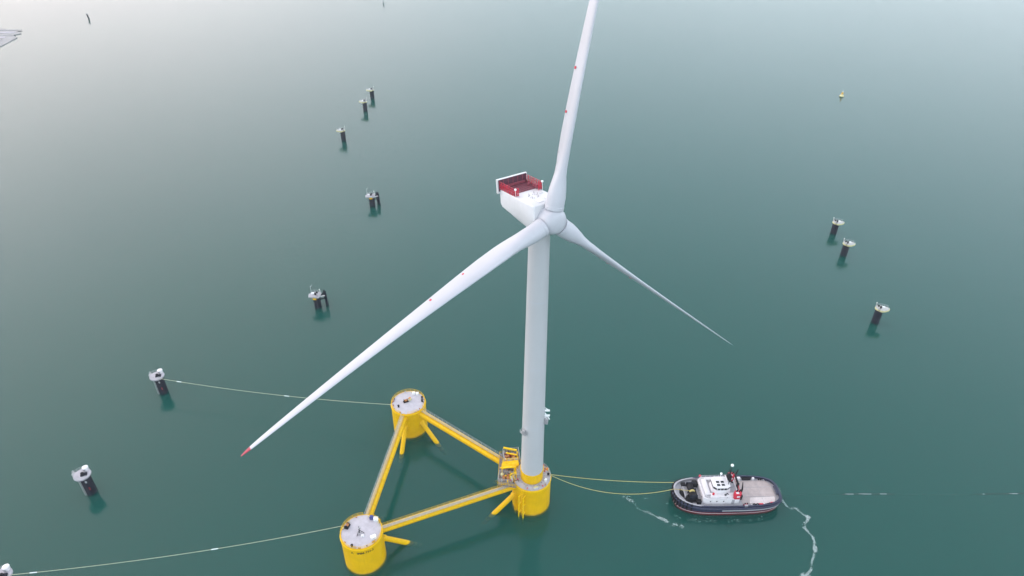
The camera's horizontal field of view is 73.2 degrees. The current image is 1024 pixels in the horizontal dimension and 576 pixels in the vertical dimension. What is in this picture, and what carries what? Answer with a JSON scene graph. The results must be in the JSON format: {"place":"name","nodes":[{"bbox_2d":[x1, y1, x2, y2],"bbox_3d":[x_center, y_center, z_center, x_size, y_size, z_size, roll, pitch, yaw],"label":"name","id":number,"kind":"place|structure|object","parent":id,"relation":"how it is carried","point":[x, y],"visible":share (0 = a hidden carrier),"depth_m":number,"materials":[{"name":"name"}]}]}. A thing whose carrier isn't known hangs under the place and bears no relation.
{"place":"outdoors","nodes":[
{"label":"outdoors","id":0,"kind":"place"},
{"bbox_2d":[344,522,350,529],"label":"deck winch","id":1,"kind":"object","parent":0,"point":[348,524],"visible":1,"depth_m":200.05,"materials":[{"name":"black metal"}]},
{"bbox_2d":[0,0,1023,575],"bbox_3d":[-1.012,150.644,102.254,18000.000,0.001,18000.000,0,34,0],"label":"water","id":2,"kind":"structure","parent":0,"point":[184,184],"depth_m":328.41,"materials":[{"name":"teal liquid"}]},
{"bbox_2d":[0,564,12,575],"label":"mooring dolphin","id":3,"kind":"object","parent":2,"relation":"in","point":[6,570],"visible":1,"depth_m":190.85,"materials":[{"name":"metal"}]},
{"bbox_2d":[11,526,340,574],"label":"mooring rope","id":4,"kind":"object","parent":3,"relation":"attached to","point":[173,555],"visible":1,"depth_m":196.36,"materials":[{"name":"grey fabric"}]},
{"bbox_2d":[0,28,21,46],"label":"jetty","id":5,"kind":"object","parent":2,"relation":"in","point":[7,36],"visible":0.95,"depth_m":690.51,"materials":[{"name":"grey concrete"}]},
{"bbox_2d":[71,465,97,495],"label":"mooring dolphin","id":6,"kind":"object","parent":2,"relation":"in","point":[83,477],"visible":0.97,"depth_m":221.16,"materials":[{"name":"metal"}]},
{"bbox_2d":[148,368,167,394],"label":"mooring dolphin","id":7,"kind":"object","parent":2,"relation":"in","point":[160,385],"visible":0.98,"depth_m":260.58,"materials":[{"name":"metal"}]},
{"bbox_2d":[308,285,328,308],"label":"mooring dolphin","id":8,"kind":"object","parent":2,"relation":"in","point":[316,296],"visible":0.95,"depth_m":307.94,"materials":[{"name":"metal"}]},
{"bbox_2d":[336,126,345,140],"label":"mooring dolphin","id":9,"kind":"object","parent":2,"relation":"in","point":[342,133],"visible":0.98,"depth_m":468.36,"materials":[{"name":"metal"}]},
{"bbox_2d":[359,98,367,110],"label":"mooring dolphin","id":10,"kind":"object","parent":2,"relation":"in","point":[364,102],"visible":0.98,"depth_m":516.24,"materials":[{"name":"metal"}]},
{"bbox_2d":[366,86,373,98],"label":"mooring dolphin","id":11,"kind":"object","parent":2,"relation":"in","point":[371,90],"visible":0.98,"depth_m":540.02,"materials":[{"name":"metal"}]},
{"bbox_2d":[365,189,380,206],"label":"mooring dolphin","id":12,"kind":"object","parent":2,"relation":"in","point":[370,197],"visible":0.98,"depth_m":389.87,"materials":[{"name":"metal"}]},
{"bbox_2d":[340,389,550,574],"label":"floating platform","id":13,"kind":"structure","parent":2,"relation":"on","point":[366,554],"depth_m":214.40,"materials":[{"name":"yellow metal"}]},
{"bbox_2d":[160,378,390,404],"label":"mooring rope","id":14,"kind":"object","parent":13,"relation":"attached to","point":[273,394],"visible":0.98,"depth_m":251.53,"materials":[{"name":"grey fabric"}]},
{"bbox_2d":[357,526,363,534],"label":"instrument mast","id":15,"kind":"object","parent":13,"relation":"on","point":[359,532],"visible":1,"depth_m":198.20,"materials":[{"name":"white metal"}]},
{"bbox_2d":[241,0,730,484],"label":"wind turbine","id":16,"kind":"object","parent":13,"relation":"on","point":[536,211],"visible":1,"depth_m":161.97,"materials":[{"name":"grey paint"}]},
{"bbox_2d":[551,474,673,482],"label":"tow rope","id":17,"kind":"object","parent":13,"relation":"attached to","point":[615,480],"visible":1,"depth_m":220.15,"materials":[{"name":"fabric"}]},
{"bbox_2d":[551,475,689,493],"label":"tow rope","id":18,"kind":"object","parent":13,"relation":"attached to","point":[617,493],"visible":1,"depth_m":220.44,"materials":[{"name":"fabric"}]},
{"bbox_2d":[670,464,781,514],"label":"tugboat","id":19,"kind":"object","parent":2,"relation":"on","point":[731,493],"visible":0.99,"depth_m":219.09,"materials":[{"name":"blue paint"}]},
{"bbox_2d":[830,217,843,233],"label":"mooring dolphin","id":20,"kind":"object","parent":2,"relation":"in","point":[836,224],"visible":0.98,"depth_m":366.07,"materials":[{"name":"metal"}]},
{"bbox_2d":[840,238,854,255],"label":"mooring dolphin","id":21,"kind":"object","parent":2,"relation":"in","point":[846,246],"visible":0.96,"depth_m":347.47,"materials":[{"name":"metal"}]},
{"bbox_2d":[871,302,889,323],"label":"mooring dolphin","id":22,"kind":"object","parent":2,"relation":"in","point":[880,310],"visible":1,"depth_m":300.04,"materials":[{"name":"metal"}]}
]}

